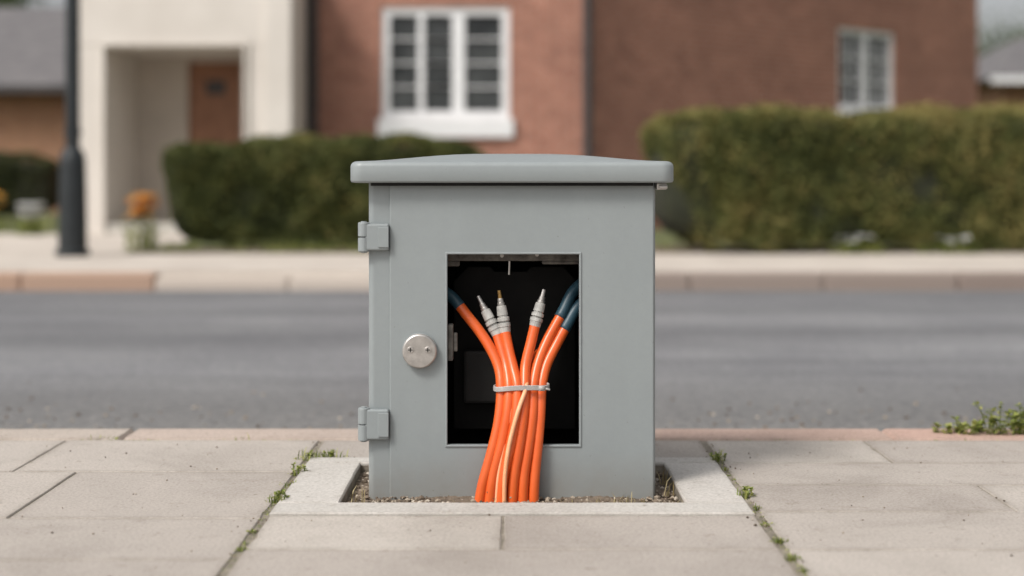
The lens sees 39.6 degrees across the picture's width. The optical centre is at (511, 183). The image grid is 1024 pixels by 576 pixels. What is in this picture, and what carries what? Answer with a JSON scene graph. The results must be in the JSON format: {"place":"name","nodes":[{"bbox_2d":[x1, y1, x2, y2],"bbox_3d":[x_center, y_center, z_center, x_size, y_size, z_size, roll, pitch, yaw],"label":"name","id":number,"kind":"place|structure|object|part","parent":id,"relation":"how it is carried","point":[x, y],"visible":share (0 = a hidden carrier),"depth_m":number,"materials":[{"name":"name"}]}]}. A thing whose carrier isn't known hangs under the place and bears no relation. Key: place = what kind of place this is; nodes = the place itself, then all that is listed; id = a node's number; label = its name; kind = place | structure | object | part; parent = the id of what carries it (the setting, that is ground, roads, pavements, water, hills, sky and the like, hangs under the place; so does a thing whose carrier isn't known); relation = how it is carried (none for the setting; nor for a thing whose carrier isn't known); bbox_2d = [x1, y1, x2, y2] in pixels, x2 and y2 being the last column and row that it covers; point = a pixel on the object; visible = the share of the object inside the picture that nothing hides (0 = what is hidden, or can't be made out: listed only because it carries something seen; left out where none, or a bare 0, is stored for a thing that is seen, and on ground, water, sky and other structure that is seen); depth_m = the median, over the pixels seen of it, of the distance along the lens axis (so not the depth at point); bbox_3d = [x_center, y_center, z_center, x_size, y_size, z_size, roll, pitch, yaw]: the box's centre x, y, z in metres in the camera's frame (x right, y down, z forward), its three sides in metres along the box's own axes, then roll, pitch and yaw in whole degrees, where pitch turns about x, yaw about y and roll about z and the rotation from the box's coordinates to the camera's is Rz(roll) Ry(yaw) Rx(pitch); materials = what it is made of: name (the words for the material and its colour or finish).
{"place":"outdoors","nodes":[
{"label":"outdoors","id":0,"kind":"place"},
{"bbox_2d":[0,234,196,253],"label":"driveway","id":1,"kind":"structure","parent":0,"point":[48,244],"depth_m":14.38,"materials":[{"name":"beige concrete"}]},
{"bbox_2d":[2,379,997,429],"bbox_3d":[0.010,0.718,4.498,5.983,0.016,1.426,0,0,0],"label":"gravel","id":2,"kind":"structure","parent":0,"point":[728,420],"depth_m":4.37,"materials":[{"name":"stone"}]},
{"bbox_2d":[0,213,1022,253],"bbox_3d":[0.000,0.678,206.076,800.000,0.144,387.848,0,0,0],"label":"lawn","id":3,"kind":"structure","parent":0,"point":[661,235],"depth_m":15.69,"materials":[{"name":"green plant"}]},
{"bbox_2d":[0,193,9,230],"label":"orange flowers","id":4,"kind":"object","parent":3,"relation":"on","point":[2,220],"visible":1,"depth_m":17.81,"materials":[{"name":"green plant"}]},
{"bbox_2d":[0,150,58,218],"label":"hedge","id":5,"kind":"object","parent":3,"relation":"on","point":[25,180],"visible":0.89,"depth_m":21.27,"materials":[{"name":"green plant"}]},
{"bbox_2d":[11,202,47,235],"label":"white flowers","id":6,"kind":"object","parent":3,"relation":"on","point":[33,212],"visible":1,"depth_m":16.37,"materials":[{"name":"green plant"}]},
{"bbox_2d":[0,0,59,6],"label":"tree","id":7,"kind":"object","parent":3,"relation":"on","point":[8,3],"visible":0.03,"depth_m":43.22,"materials":[{"name":"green plant"}]},
{"bbox_2d":[0,93,64,212],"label":"walls","id":8,"kind":"structure","parent":3,"relation":"on","point":[34,122],"depth_m":29.00,"materials":[{"name":"brown brick"}]},
{"bbox_2d":[0,7,64,84],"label":"roof","id":9,"kind":"structure","parent":8,"relation":"on","point":[32,45],"depth_m":30.90,"materials":[{"name":"grey tile"}]},
{"bbox_2d":[0,85,64,92],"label":"gutter","id":10,"kind":"object","parent":9,"relation":"attached to","point":[32,88],"depth_m":28.45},
{"bbox_2d":[80,0,306,233],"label":"portico","id":11,"kind":"structure","parent":3,"relation":"on","point":[156,76],"depth_m":16.98,"materials":[{"name":"beige paint"}]},
{"bbox_2d":[189,62,241,143],"bbox_3d":[-3.825,-0.485,18.390,0.690,2.170,0.060,0,0,0],"label":"front door","id":12,"kind":"structure","parent":11,"relation":"in","point":[200,102],"depth_m":18.36,"materials":[{"name":"brown wood"}]},
{"bbox_2d":[197,114,234,143],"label":"door panels","id":13,"kind":"structure","parent":12,"relation":"attached to","point":[226,122],"depth_m":18.35,"materials":[{"name":"brown wood"}]},
{"bbox_2d":[126,248,368,253],"bbox_3d":[-1.750,0.645,12.580,3.100,0.110,0.840,0,0,0],"label":"soil bed","id":14,"kind":"object","parent":3,"relation":"on","point":[216,251],"visible":0.14,"depth_m":12.17,"materials":[{"name":"brown soil"}]},
{"bbox_2d":[119,192,181,251],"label":"orange flowers","id":15,"kind":"object","parent":14,"relation":"on","point":[137,209],"visible":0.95,"depth_m":12.38,"materials":[{"name":"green plant"}]},
{"bbox_2d":[159,130,484,249],"bbox_3d":[-1.700,0.057,13.149,3.028,1.097,1.175,0,0,0],"label":"hedge","id":16,"kind":"object","parent":14,"relation":"on","point":[264,188],"visible":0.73,"depth_m":12.71,"materials":[{"name":"green plant"}]},
{"bbox_2d":[306,0,582,154],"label":"front wall","id":17,"kind":"structure","parent":3,"relation":"on","point":[546,75],"depth_m":18.00,"materials":[{"name":"red brick"}]},
{"bbox_2d":[308,0,317,134],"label":"downpipe","id":18,"kind":"object","parent":17,"relation":"attached to","point":[312,67],"visible":0.48,"depth_m":17.87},
{"bbox_2d":[377,119,513,137],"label":"sill","id":19,"kind":"structure","parent":17,"relation":"attached to","point":[469,128],"depth_m":17.93,"materials":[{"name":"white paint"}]},
{"bbox_2d":[382,7,509,118],"bbox_3d":[-0.840,-1.530,18.075,1.620,1.420,0.090,0,0,0],"label":"frame","id":20,"kind":"object","parent":17,"relation":"attached to","point":[458,62],"visible":0.98,"depth_m":18.03,"materials":[{"name":"white paint"}]},
{"bbox_2d":[390,15,501,110],"bbox_3d":[-0.840,-1.530,18.100,1.580,1.380,0.001,0,0,0],"label":"glass","id":21,"kind":"object","parent":20,"relation":"in","point":[440,26],"visible":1,"depth_m":18.10,"materials":[{"name":"black glass"}]},
{"bbox_2d":[583,0,591,155],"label":"corner downpipe","id":22,"kind":"object","parent":17,"relation":"attached to","point":[587,77],"visible":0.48,"depth_m":17.85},
{"bbox_2d":[0,218,1020,251],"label":"ground cover","id":23,"kind":"object","parent":3,"relation":"on","point":[167,248],"visible":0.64,"depth_m":12.34,"materials":[{"name":"green plant"}]},
{"bbox_2d":[592,0,977,228],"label":"side wall","id":24,"kind":"structure","parent":3,"relation":"on","point":[651,59],"depth_m":20.03,"materials":[{"name":"red brick"}]},
{"bbox_2d":[837,109,868,115],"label":"sill","id":25,"kind":"structure","parent":24,"relation":"attached to","point":[847,111],"depth_m":21.33,"materials":[{"name":"white paint"}]},
{"bbox_2d":[839,27,891,109],"bbox_3d":[5.383,-1.735,21.818,1.400,1.230,0.090,0,0,-40],"label":"frame","id":26,"kind":"object","parent":24,"relation":"attached to","point":[863,34],"visible":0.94,"depth_m":21.79,"materials":[{"name":"white paint"}]},
{"bbox_2d":[840,33,885,105],"bbox_3d":[5.367,-1.735,21.837,1.360,1.190,0.001,0,0,-40],"label":"glass","id":27,"kind":"object","parent":26,"relation":"on","point":[855,71],"visible":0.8,"depth_m":21.80,"materials":[{"name":"grey glass"}]},
{"bbox_2d":[655,245,1023,253],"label":"soil bed","id":28,"kind":"object","parent":3,"relation":"on","point":[700,249],"depth_m":12.53,"materials":[{"name":"brown soil"}]},
{"bbox_2d":[639,100,1023,252],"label":"hedge","id":29,"kind":"object","parent":28,"relation":"on","point":[767,175],"visible":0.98,"depth_m":12.14,"materials":[{"name":"green plant"}]},
{"bbox_2d":[827,234,886,253],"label":"white flowers","id":30,"kind":"object","parent":28,"relation":"on","point":[852,248],"visible":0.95,"depth_m":12.11,"materials":[{"name":"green plant"}]},
{"bbox_2d":[912,235,984,253],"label":"white flowers","id":31,"kind":"object","parent":28,"relation":"on","point":[948,250],"visible":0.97,"depth_m":12.14,"materials":[{"name":"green plant"}]},
{"bbox_2d":[978,82,1023,117],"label":"walls","id":32,"kind":"structure","parent":3,"relation":"on","point":[990,93],"depth_m":33.19,"materials":[{"name":"brown brick"}]},
{"bbox_2d":[978,37,1023,84],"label":"roof","id":33,"kind":"structure","parent":32,"relation":"on","point":[1007,59],"depth_m":34.66,"materials":[{"name":"grey tile"}]},
{"bbox_2d":[991,76,1023,82],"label":"gutter","id":34,"kind":"object","parent":33,"relation":"attached to","point":[1007,79],"visible":1,"depth_m":32.45,"materials":[{"name":"white paint"}]},
{"bbox_2d":[978,1,1023,56],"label":"tree","id":35,"kind":"object","parent":3,"relation":"on","point":[981,51],"visible":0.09,"depth_m":60.06,"materials":[{"name":"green plant"}]},
{"bbox_2d":[0,440,1023,575],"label":"pavement","id":36,"kind":"structure","parent":0,"point":[917,525],"depth_m":2.55,"materials":[{"name":"grey concrete"}]},
{"bbox_2d":[6,430,1012,575],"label":"grit","id":37,"kind":"object","parent":36,"relation":"on","point":[537,538],"visible":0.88,"depth_m":2.57,"materials":[{"name":"gravel"}]},
{"bbox_2d":[345,471,680,502],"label":"gravel","id":38,"kind":"structure","parent":36,"relation":"on","point":[362,482],"depth_m":2.78,"materials":[{"name":"grey gravel"}]},
{"bbox_2d":[351,154,672,499],"bbox_3d":[0.000,0.290,2.899,0.634,0.700,0.266,0,0,0],"label":"utility cabinet","id":39,"kind":"object","parent":38,"relation":"on","point":[520,231],"visible":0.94,"depth_m":2.79,"materials":[{"name":"grey metal"}]},
{"bbox_3d":[0.019,0.318,2.797,0.520,0.637,0.005,0,0,0],"label":"door","id":40,"kind":"part","parent":39,"relation":"part of","materials":[{"name":"grey paint"}]},
{"bbox_2d":[448,279,578,502],"bbox_3d":[0.006,0.411,2.820,0.325,0.450,0.151,0,0,0],"label":"cable bundle","id":41,"kind":"object","parent":38,"relation":"on","point":[512,459],"visible":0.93,"depth_m":2.78,"materials":[{"name":"orange plastic"}]},
{"bbox_2d":[350,468,681,502],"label":"dry grass","id":42,"kind":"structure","parent":38,"relation":"on","point":[665,483],"depth_m":2.74,"materials":[{"name":"brown plant"}]},
{"bbox_2d":[82,439,998,575],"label":"weeds","id":43,"kind":"object","parent":36,"relation":"on","point":[278,493],"visible":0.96,"depth_m":2.72,"materials":[{"name":"green plant"}]},
{"bbox_2d":[0,290,1023,431],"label":"road","id":44,"kind":"structure","parent":0,"point":[175,357],"depth_m":5.85,"materials":[{"name":"grey asphalt"}]},
{"bbox_2d":[0,272,1023,290],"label":"kerb","id":45,"kind":"structure","parent":44,"relation":"on","point":[664,281],"depth_m":9.55,"materials":[{"name":"grey concrete"}]},
{"bbox_2d":[0,429,1023,440],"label":"kerb","id":46,"kind":"structure","parent":44,"relation":"on","point":[660,434],"depth_m":3.39,"materials":[{"name":"concrete"}]},
{"bbox_2d":[932,401,1023,435],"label":"weeds","id":47,"kind":"object","parent":46,"relation":"on","point":[1014,423],"visible":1,"depth_m":3.39,"materials":[{"name":"green plant"}]},
{"bbox_2d":[0,254,1023,277],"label":"pavement","id":48,"kind":"structure","parent":0,"point":[289,265],"depth_m":10.66,"materials":[{"name":"concrete"}]},
{"bbox_2d":[55,0,89,256],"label":"street lamp","id":49,"kind":"object","parent":48,"relation":"on","point":[72,218],"visible":1,"depth_m":11.69,"materials":[{"name":"black metal"}]},
{"bbox_2d":[4,0,1023,56],"label":"sky","id":50,"kind":"structure","parent":0,"point":[989,6],"materials":[{"name":"white"}]}
]}

